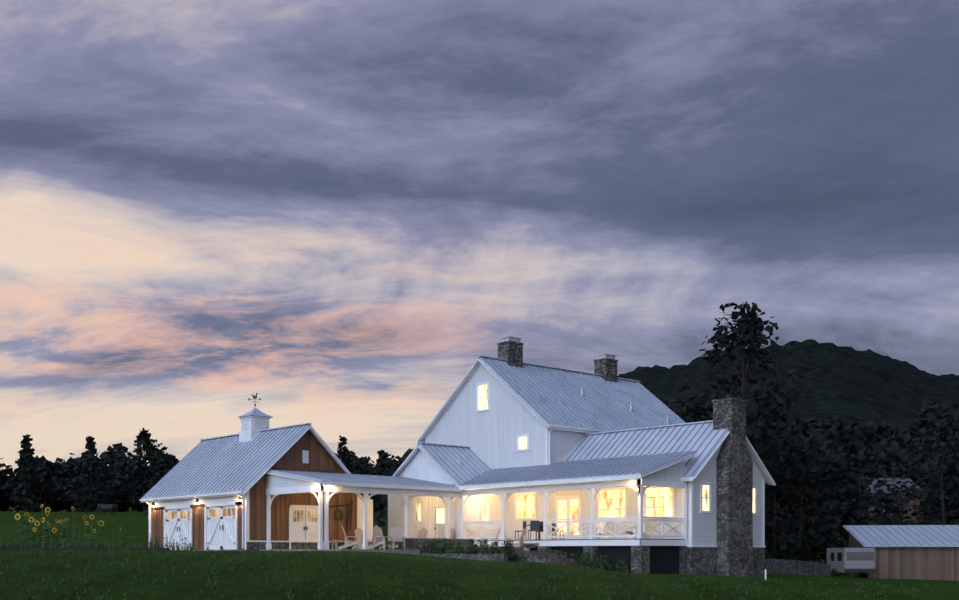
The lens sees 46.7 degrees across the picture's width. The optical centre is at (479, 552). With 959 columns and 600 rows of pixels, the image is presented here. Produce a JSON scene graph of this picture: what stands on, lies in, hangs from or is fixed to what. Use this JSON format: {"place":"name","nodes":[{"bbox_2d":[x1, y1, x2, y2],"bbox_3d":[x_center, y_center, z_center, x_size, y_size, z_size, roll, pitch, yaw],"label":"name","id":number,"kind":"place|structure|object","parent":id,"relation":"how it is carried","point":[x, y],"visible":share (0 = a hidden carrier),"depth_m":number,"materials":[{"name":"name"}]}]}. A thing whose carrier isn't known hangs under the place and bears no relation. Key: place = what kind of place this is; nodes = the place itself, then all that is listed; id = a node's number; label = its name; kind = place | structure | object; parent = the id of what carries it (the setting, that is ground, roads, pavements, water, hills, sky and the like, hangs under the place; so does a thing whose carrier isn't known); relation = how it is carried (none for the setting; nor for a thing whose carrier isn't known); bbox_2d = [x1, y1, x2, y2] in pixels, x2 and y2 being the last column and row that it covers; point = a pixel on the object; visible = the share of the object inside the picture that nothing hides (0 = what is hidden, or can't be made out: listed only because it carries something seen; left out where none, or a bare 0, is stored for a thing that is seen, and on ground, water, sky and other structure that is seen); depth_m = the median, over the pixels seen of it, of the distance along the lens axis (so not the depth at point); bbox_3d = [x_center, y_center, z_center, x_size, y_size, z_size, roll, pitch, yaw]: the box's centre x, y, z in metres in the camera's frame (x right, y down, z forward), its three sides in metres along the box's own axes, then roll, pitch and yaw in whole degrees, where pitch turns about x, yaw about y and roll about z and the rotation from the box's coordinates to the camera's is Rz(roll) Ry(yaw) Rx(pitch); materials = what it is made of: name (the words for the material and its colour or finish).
{"place":"outdoors","nodes":[
{"label":"outdoors","id":0,"kind":"place"},
{"bbox_2d":[0,505,958,599],"bbox_3d":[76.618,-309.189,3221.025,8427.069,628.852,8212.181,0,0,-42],"label":"lawn terrain","id":1,"kind":"structure","parent":0,"point":[132,525],"depth_m":34.47,"materials":[{"name":"green plant"}]},
{"bbox_2d":[0,458,38,511],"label":"tree","id":2,"kind":"object","parent":1,"relation":"on","point":[5,505],"visible":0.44,"depth_m":224.13,"materials":[{"name":"green plant"}]},
{"bbox_2d":[9,447,40,511],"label":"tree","id":3,"kind":"object","parent":1,"relation":"on","point":[24,468],"visible":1,"depth_m":191.75,"materials":[{"name":"green plant"}]},
{"bbox_2d":[14,434,44,511],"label":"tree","id":4,"kind":"object","parent":1,"relation":"on","point":[25,443],"visible":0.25,"depth_m":199.76,"materials":[{"name":"green plant"}]},
{"bbox_2d":[0,455,68,511],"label":"tree","id":5,"kind":"object","parent":1,"relation":"on","point":[46,469],"visible":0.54,"depth_m":220.47,"materials":[{"name":"green plant"}]},
{"bbox_2d":[18,464,71,511],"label":"tree","id":6,"kind":"object","parent":1,"relation":"on","point":[41,502],"visible":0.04,"depth_m":233.34,"materials":[{"name":"green plant"}]},
{"bbox_2d":[39,453,93,511],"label":"tree","id":7,"kind":"object","parent":1,"relation":"on","point":[61,505],"visible":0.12,"depth_m":228.40,"materials":[{"name":"green plant"}]},
{"bbox_2d":[51,460,113,511],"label":"tree","id":8,"kind":"object","parent":1,"relation":"on","point":[73,496],"visible":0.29,"depth_m":196.32,"materials":[{"name":"green plant"}]},
{"bbox_2d":[0,548,168,550],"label":"garden bed edging","id":9,"kind":"object","parent":1,"relation":"on","point":[95,549],"visible":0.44,"depth_m":47.37,"materials":[{"name":"green plant"}]},
{"bbox_2d":[79,436,97,511],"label":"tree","id":10,"kind":"object","parent":1,"relation":"on","point":[90,446],"visible":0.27,"depth_m":210.97,"materials":[{"name":"green plant"}]},
{"bbox_2d":[56,452,125,511],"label":"tree","id":11,"kind":"object","parent":1,"relation":"on","point":[91,464],"visible":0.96,"depth_m":193.09,"materials":[{"name":"green plant"}]},
{"bbox_2d":[6,505,186,550],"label":"sunflowers","id":12,"kind":"object","parent":1,"relation":"on","point":[54,530],"visible":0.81,"depth_m":48.99,"materials":[{"name":"green plant"}]},
{"bbox_2d":[0,538,192,550],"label":"tall grass tufts","id":13,"kind":"object","parent":1,"relation":"on","point":[45,546],"visible":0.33,"depth_m":47.81,"materials":[{"name":"green plant"}]},
{"bbox_2d":[61,463,135,511],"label":"tree","id":14,"kind":"object","parent":1,"relation":"on","point":[111,485],"visible":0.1,"depth_m":212.99,"materials":[{"name":"green plant"}]},
{"bbox_2d":[98,505,114,515],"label":"cow","id":15,"kind":"object","parent":1,"relation":"on","point":[107,508],"visible":0.92,"depth_m":150.96},
{"bbox_2d":[97,504,115,512],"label":"cow","id":16,"kind":"object","parent":1,"relation":"on","point":[99,506],"visible":0.5,"depth_m":165.96},
{"bbox_2d":[81,443,143,511],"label":"tree","id":17,"kind":"object","parent":1,"relation":"on","point":[115,451],"visible":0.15,"depth_m":221.08,"materials":[{"name":"green plant"}]},
{"bbox_2d":[103,451,161,511],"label":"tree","id":18,"kind":"object","parent":1,"relation":"on","point":[123,496],"visible":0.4,"depth_m":202.95,"materials":[{"name":"green plant"}]},
{"bbox_2d":[126,428,155,511],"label":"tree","id":19,"kind":"object","parent":1,"relation":"on","point":[143,436],"visible":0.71,"depth_m":197.48,"materials":[{"name":"green plant"}]},
{"bbox_2d":[119,439,178,506],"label":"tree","id":20,"kind":"object","parent":1,"relation":"on","point":[159,455],"visible":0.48,"depth_m":197.41,"materials":[{"name":"green plant"}]},
{"bbox_2d":[124,450,179,511],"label":"tree","id":21,"kind":"object","parent":1,"relation":"on","point":[163,467],"visible":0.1,"depth_m":219.99,"materials":[{"name":"green plant"}]},
{"bbox_2d":[140,393,368,550],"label":"garage","id":22,"kind":"structure","parent":1,"relation":"on","point":[216,477],"depth_m":55.71,"materials":[{"name":"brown wood"}]},
{"bbox_2d":[152,496,241,506],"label":"outdoor wall lights","id":23,"kind":"object","parent":22,"relation":"attached to","point":[153,503],"visible":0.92,"depth_m":56.32},
{"bbox_2d":[329,501,352,529],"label":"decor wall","id":24,"kind":"structure","parent":22,"relation":"attached to","point":[341,517],"depth_m":56.57,"materials":[{"name":"green plant"}]},
{"bbox_2d":[334,435,352,471],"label":"tree","id":25,"kind":"object","parent":1,"relation":"on","point":[342,454],"visible":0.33,"depth_m":219.34,"materials":[{"name":"green plant"}]},
{"bbox_2d":[345,449,376,502],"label":"tree","id":26,"kind":"object","parent":1,"relation":"on","point":[363,460],"visible":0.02,"depth_m":231.50,"materials":[{"name":"green plant"}]},
{"bbox_2d":[260,469,463,550],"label":"covered walkway","id":27,"kind":"structure","parent":1,"relation":"on","point":[278,482],"depth_m":52.60,"materials":[{"name":"wood"}]},
{"bbox_2d":[330,540,357,548],"bbox_3d":[-6.810,-0.381,56.340,1.500,0.470,0.450,0,0,-42],"label":"rustic bench","id":28,"kind":"object","parent":27,"relation":"on","point":[339,540],"visible":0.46,"depth_m":55.96,"materials":[{"name":"brown wood"}]},
{"bbox_2d":[352,528,373,548],"bbox_3d":[-5.771,-0.688,55.123,0.740,1.085,1.050,0,0,-42],"label":"adirondack chair","id":29,"kind":"object","parent":27,"relation":"on","point":[358,531],"visible":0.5,"depth_m":55.18,"materials":[{"name":"white wood"}]},
{"bbox_2d":[417,528,427,537],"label":"adirondack chair","id":30,"kind":"object","parent":27,"relation":"on","point":[422,532],"visible":0.33,"depth_m":55.61,"materials":[{"name":"white wood"}]},
{"bbox_2d":[439,528,454,538],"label":"adirondack chair","id":31,"kind":"object","parent":27,"relation":"on","point":[452,530],"visible":0.27,"depth_m":56.09,"materials":[{"name":"white wood"}]},
{"bbox_2d":[342,453,388,501],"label":"tree","id":32,"kind":"object","parent":1,"relation":"on","point":[373,471],"visible":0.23,"depth_m":219.27,"materials":[{"name":"green plant"}]},
{"bbox_2d":[370,450,389,510],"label":"tree","id":33,"kind":"object","parent":1,"relation":"on","point":[384,456],"visible":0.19,"depth_m":225.21,"materials":[{"name":"green plant"}]},
{"bbox_2d":[368,454,399,513],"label":"tree","id":34,"kind":"object","parent":1,"relation":"on","point":[387,472],"depth_m":243.09,"materials":[{"name":"green plant"}]},
{"bbox_2d":[374,468,397,527],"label":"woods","id":35,"kind":"object","parent":1,"relation":"on","point":[381,506],"visible":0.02,"depth_m":148.02,"materials":[{"name":"green plant"}]},
{"bbox_2d":[369,452,404,512],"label":"tree","id":36,"kind":"object","parent":1,"relation":"on","point":[394,462],"visible":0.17,"depth_m":212.83,"materials":[{"name":"green plant"}]},
{"bbox_2d":[373,455,408,521],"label":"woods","id":37,"kind":"object","parent":1,"relation":"on","point":[377,515],"depth_m":128.11,"materials":[{"name":"green plant"}]},
{"bbox_2d":[385,464,400,503],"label":"tree","id":38,"kind":"object","parent":1,"relation":"on","point":[391,473],"visible":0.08,"depth_m":212.00,"materials":[{"name":"green plant"}]},
{"bbox_2d":[427,540,435,553],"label":"shrub","id":39,"kind":"object","parent":1,"relation":"on","point":[432,546],"visible":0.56,"depth_m":52.81,"materials":[{"name":"green plant"}]},
{"bbox_2d":[360,442,506,548],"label":"house wing","id":40,"kind":"structure","parent":1,"relation":"on","point":[435,462],"depth_m":57.73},
{"bbox_2d":[434,541,443,553],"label":"shrub","id":41,"kind":"object","parent":1,"relation":"on","point":[437,543],"visible":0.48,"depth_m":51.99,"materials":[{"name":"green plant"}]},
{"bbox_2d":[434,543,447,553],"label":"shrub","id":42,"kind":"object","parent":1,"relation":"on","point":[439,548],"visible":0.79,"depth_m":51.57,"materials":[{"name":"green plant"}]},
{"bbox_2d":[438,538,453,553],"bbox_3d":[-1.520,-0.261,51.440,0.737,0.863,0.788,0,0,-42],"label":"shrub","id":43,"kind":"object","parent":1,"relation":"on","point":[448,550],"visible":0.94,"depth_m":51.30,"materials":[{"name":"green plant"}]},
{"bbox_2d":[317,538,593,567],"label":"retaining wall","id":44,"kind":"structure","parent":1,"relation":"on","point":[416,546],"depth_m":49.59,"materials":[{"name":"grey stone"}]},
{"bbox_2d":[338,525,362,548],"bbox_3d":[-5.808,-0.688,50.078,1.050,1.085,0.740,0,0,-2],"label":"adirondack chair","id":45,"kind":"object","parent":44,"relation":"on","point":[347,544],"visible":0.96,"depth_m":49.80,"materials":[{"name":"white wood"}]},
{"bbox_2d":[370,526,395,548],"bbox_3d":[-4.429,-0.688,50.668,1.050,1.085,0.740,0,0,43],"label":"adirondack chair","id":46,"kind":"object","parent":44,"relation":"on","point":[379,537],"visible":1,"depth_m":50.66,"materials":[{"name":"white wood"}]},
{"bbox_2d":[389,526,404,548],"bbox_3d":[-3.834,-0.688,51.745,0.740,1.085,1.050,0,0,-12],"label":"adirondack chair","id":47,"kind":"object","parent":44,"relation":"on","point":[396,531],"visible":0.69,"depth_m":51.97,"materials":[{"name":"white wood"}]},
{"bbox_2d":[481,528,500,546],"bbox_3d":[0.579,-0.608,52.327,1.050,1.085,0.740,0,0,-7],"label":"adirondack chair","id":48,"kind":"object","parent":44,"relation":"on","point":[495,540],"visible":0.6,"depth_m":52.10,"materials":[{"name":"white wood"}]},
{"bbox_2d":[504,528,529,549],"bbox_3d":[1.728,-0.608,51.200,1.050,1.085,0.740,0,0,18],"label":"adirondack chair","id":49,"kind":"object","parent":44,"relation":"on","point":[521,540],"visible":0.69,"depth_m":51.06,"materials":[{"name":"white wood"}]},
{"bbox_2d":[450,543,464,553],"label":"shrub","id":50,"kind":"object","parent":1,"relation":"on","point":[459,549],"visible":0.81,"depth_m":50.72,"materials":[{"name":"green plant"}]},
{"bbox_2d":[0,548,934,599],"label":"lawn grass clumps","id":51,"kind":"object","parent":1,"relation":"on","point":[338,582],"visible":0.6,"depth_m":34.30,"materials":[{"name":"green plant"}]},
{"bbox_2d":[466,539,474,553],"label":"shrub","id":52,"kind":"object","parent":1,"relation":"on","point":[469,542],"visible":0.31,"depth_m":50.87,"materials":[{"name":"green plant"}]},
{"bbox_2d":[466,545,478,553],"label":"shrub","id":53,"kind":"object","parent":1,"relation":"on","point":[471,550],"visible":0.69,"depth_m":49.92,"materials":[{"name":"green plant"}]},
{"bbox_2d":[476,539,488,553],"bbox_3d":[0.194,-0.158,49.761,0.719,0.922,0.674,0,0,-42],"label":"shrub","id":54,"kind":"object","parent":1,"relation":"on","point":[484,542],"visible":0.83,"depth_m":49.70,"materials":[{"name":"green plant"}]},
{"bbox_2d":[489,542,498,553],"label":"shrub","id":55,"kind":"object","parent":1,"relation":"on","point":[495,544],"visible":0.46,"depth_m":49.67,"materials":[{"name":"green plant"}]},
{"bbox_2d":[489,547,500,553],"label":"shrub","id":56,"kind":"object","parent":1,"relation":"on","point":[497,548],"visible":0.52,"depth_m":49.29,"materials":[{"name":"green plant"}]},
{"bbox_2d":[500,539,515,560],"bbox_3d":[1.236,-0.119,48.373,0.602,0.940,0.591,0,0,-42],"label":"shrub","id":57,"kind":"object","parent":1,"relation":"on","point":[509,545],"visible":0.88,"depth_m":48.37,"materials":[{"name":"green plant"}]},
{"bbox_2d":[501,546,515,558],"bbox_3d":[1.231,0.008,48.714,0.753,0.688,0.785,0,0,-42],"label":"shrub","id":58,"kind":"object","parent":1,"relation":"on","point":[511,556],"visible":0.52,"depth_m":48.62,"materials":[{"name":"green plant"}]},
{"bbox_2d":[417,336,685,539],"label":"house","id":59,"kind":"structure","parent":1,"relation":"on","point":[508,407],"depth_m":59.42,"materials":[{"name":"white wood"}]},
{"bbox_2d":[449,450,696,573],"bbox_3d":[3.639,-1.252,52.850,4.573,6.613,13.170,0,0,-42],"label":"front porch","id":60,"kind":"object","parent":1,"relation":"on","point":[640,554],"visible":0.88,"depth_m":49.42,"materials":[{"name":"wood"}]},
{"bbox_2d":[515,521,563,539],"bbox_3d":[2.800,-1.056,53.445,1.891,0.920,2.159,0,0,-30],"label":"outdoor dining set","id":61,"kind":"object","parent":60,"relation":"on","point":[536,526],"visible":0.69,"depth_m":52.97,"materials":[{"name":"black metal"}]},
{"bbox_2d":[584,519,608,538],"bbox_3d":[5.509,-1.138,51.964,0.740,1.085,1.050,0,0,43],"label":"porch chair","id":62,"kind":"object","parent":60,"relation":"on","point":[598,528],"visible":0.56,"depth_m":51.98,"materials":[{"name":"white paint"}]},
{"bbox_2d":[625,515,649,538],"bbox_3d":[7.126,-1.138,50.184,1.050,1.085,0.740,0,0,-34],"label":"porch chair","id":63,"kind":"object","parent":60,"relation":"on","point":[635,528],"visible":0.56,"depth_m":50.12,"materials":[{"name":"white paint"}]},
{"bbox_2d":[569,553,578,562],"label":"shrub","id":64,"kind":"object","parent":1,"relation":"on","point":[571,556],"visible":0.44,"depth_m":49.62,"materials":[{"name":"green plant"}]},
{"bbox_2d":[575,557,587,563],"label":"shrub","id":65,"kind":"object","parent":1,"relation":"on","point":[579,559],"visible":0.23,"depth_m":49.10,"materials":[{"name":"green plant"}]},
{"bbox_2d":[579,552,590,566],"bbox_3d":[4.634,0.336,48.584,0.571,0.733,0.544,0,0,1],"label":"shrub","id":66,"kind":"object","parent":1,"relation":"on","point":[585,556],"visible":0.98,"depth_m":48.48,"materials":[{"name":"green plant"}]},
{"bbox_2d":[591,557,604,568],"bbox_3d":[5.157,0.477,48.244,0.650,0.578,0.579,0,0,11],"label":"shrub","id":67,"kind":"object","parent":1,"relation":"on","point":[596,560],"visible":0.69,"depth_m":48.13,"materials":[{"name":"green plant"}]},
{"bbox_2d":[599,555,610,569],"bbox_3d":[5.383,0.453,47.721,0.486,0.689,0.560,0,0,-42],"label":"shrub","id":68,"kind":"object","parent":1,"relation":"on","point":[604,559],"visible":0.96,"depth_m":47.71,"materials":[{"name":"green plant"}]},
{"bbox_2d":[614,559,627,571],"bbox_3d":[6.094,0.554,47.637,0.544,0.660,0.581,0,0,-42],"label":"shrub","id":69,"kind":"object","parent":1,"relation":"on","point":[622,567],"visible":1,"depth_m":47.56,"materials":[{"name":"green plant"}]},
{"bbox_2d":[534,395,775,576],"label":"wing","id":70,"kind":"structure","parent":1,"relation":"on","point":[726,476],"depth_m":50.94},
{"bbox_2d":[663,384,771,494],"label":"tall poplar tree","id":71,"kind":"object","parent":1,"relation":"on","point":[687,412],"visible":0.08,"depth_m":93.73,"materials":[{"name":"green plant"}]},
{"bbox_2d":[694,301,806,490],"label":"tall poplar tree","id":72,"kind":"object","parent":1,"relation":"on","point":[744,334],"visible":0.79,"depth_m":89.48,"materials":[{"name":"green plant"}]},
{"bbox_2d":[765,494,786,541],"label":"tree","id":73,"kind":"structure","parent":1,"relation":"on","point":[777,505],"depth_m":150.72,"materials":[{"name":"green plant"}]},
{"bbox_2d":[765,469,798,540],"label":"tree","id":74,"kind":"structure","parent":1,"relation":"on","point":[788,510],"depth_m":154.98,"materials":[{"name":"green plant"}]},
{"bbox_2d":[765,456,798,529],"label":"tree","id":75,"kind":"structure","parent":1,"relation":"on","point":[782,460],"depth_m":153.13,"materials":[{"name":"green plant"}]},
{"bbox_2d":[752,406,817,559],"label":"hillside tree","id":76,"kind":"object","parent":1,"relation":"on","point":[785,539],"visible":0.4,"depth_m":95.52,"materials":[{"name":"green plant"}]},
{"bbox_2d":[785,484,804,534],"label":"tree","id":77,"kind":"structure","parent":1,"relation":"on","point":[796,533],"depth_m":159.35,"materials":[{"name":"green plant"}]},
{"bbox_2d":[765,559,830,575],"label":"field stone wall","id":78,"kind":"structure","parent":1,"relation":"on","point":[782,566],"depth_m":66.82,"materials":[{"name":"grey stone"}]},
{"bbox_2d":[766,425,836,507],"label":"tree","id":79,"kind":"structure","parent":1,"relation":"on","point":[816,440],"depth_m":245.48,"materials":[{"name":"green plant"}]},
{"bbox_2d":[765,438,846,561],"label":"hillside tree","id":80,"kind":"object","parent":1,"relation":"on","point":[825,509],"visible":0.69,"depth_m":97.44,"materials":[{"name":"green plant"}]},
{"bbox_2d":[781,412,837,485],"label":"tree","id":81,"kind":"structure","parent":1,"relation":"on","point":[804,424],"depth_m":260.42,"materials":[{"name":"green plant"}]},
{"bbox_2d":[771,472,853,542],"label":"tree","id":82,"kind":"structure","parent":1,"relation":"on","point":[808,492],"depth_m":153.95,"materials":[{"name":"green plant"}]},
{"bbox_2d":[800,420,842,456],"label":"tree","id":83,"kind":"structure","parent":1,"relation":"on","point":[826,431],"depth_m":259.69,"materials":[{"name":"green plant"}]},
{"bbox_2d":[780,435,868,509],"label":"tree","id":84,"kind":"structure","parent":1,"relation":"on","point":[827,450],"depth_m":159.02,"materials":[{"name":"green plant"}]},
{"bbox_2d":[783,450,881,562],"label":"hillside tree","id":85,"kind":"object","parent":1,"relation":"on","point":[837,463],"visible":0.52,"depth_m":99.32,"materials":[{"name":"green plant"}]},
{"bbox_2d":[782,449,896,542],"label":"tree","id":86,"kind":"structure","parent":1,"relation":"on","point":[866,477],"depth_m":156.73,"materials":[{"name":"green plant"}]},
{"bbox_2d":[818,413,882,476],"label":"tree","id":87,"kind":"structure","parent":1,"relation":"on","point":[840,426],"depth_m":260.98,"materials":[{"name":"green plant"}]},
{"bbox_2d":[827,548,875,577],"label":"camper trailer","id":88,"kind":"object","parent":1,"relation":"on","point":[861,561],"visible":0.85,"depth_m":82.77,"materials":[{"name":"grey metal"}]},
{"bbox_2d":[816,447,902,545],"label":"hillside tree","id":89,"kind":"object","parent":1,"relation":"on","point":[864,469],"visible":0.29,"depth_m":101.92,"materials":[{"name":"green plant"}]},
{"bbox_2d":[820,421,902,476],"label":"tree","id":90,"kind":"structure","parent":1,"relation":"on","point":[859,433],"depth_m":266.85,"materials":[{"name":"green plant"}]},
{"bbox_2d":[844,420,914,479],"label":"tree","id":91,"kind":"structure","parent":1,"relation":"on","point":[878,431],"depth_m":268.02,"materials":[{"name":"green plant"}]},
{"bbox_2d":[854,477,923,522],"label":"tree","id":92,"kind":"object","parent":1,"relation":"on","point":[884,489],"depth_m":213.38,"materials":[{"name":"grey"}]},
{"bbox_2d":[843,525,958,580],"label":"equipment shed","id":93,"kind":"structure","parent":1,"relation":"on","point":[924,552],"depth_m":85.57,"materials":[{"name":"wood"}]},
{"bbox_2d":[861,402,958,520],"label":"tree","id":94,"kind":"structure","parent":1,"relation":"on","point":[926,421],"depth_m":252.22,"materials":[{"name":"green plant"}]},
{"bbox_2d":[880,423,945,486],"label":"tree","id":95,"kind":"structure","parent":1,"relation":"on","point":[900,470],"depth_m":272.48,"materials":[{"name":"green plant"}]},
{"bbox_2d":[871,449,958,524],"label":"tree","id":96,"kind":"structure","parent":1,"relation":"on","point":[949,498],"depth_m":133.26,"materials":[{"name":"green plant"}]},
{"bbox_2d":[872,424,958,524],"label":"tree","id":97,"kind":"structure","parent":1,"relation":"on","point":[931,466],"depth_m":126.28,"materials":[{"name":"green plant"}]},
{"bbox_2d":[885,396,958,517],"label":"tree","id":98,"kind":"structure","parent":1,"relation":"on","point":[922,431],"depth_m":250.41,"materials":[{"name":"green plant"}]},
{"bbox_2d":[908,445,958,524],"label":"tree","id":99,"kind":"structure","parent":1,"relation":"on","point":[938,501],"depth_m":133.87,"materials":[{"name":"green plant"}]},
{"bbox_2d":[917,498,958,524],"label":"tree","id":100,"kind":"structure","parent":1,"relation":"on","point":[946,517],"depth_m":133.43,"materials":[{"name":"green plant"}]},
{"bbox_2d":[0,0,958,475],"label":"sky","id":101,"kind":"structure","parent":0,"point":[327,211],"materials":[{"name":"grey"}]},
{"bbox_2d":[400,339,958,497],"bbox_3d":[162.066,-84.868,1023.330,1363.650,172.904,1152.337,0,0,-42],"label":"mountain ridge","id":102,"kind":"structure","parent":0,"point":[863,387],"depth_m":764.65,"materials":[{"name":"green plant"}]}
]}

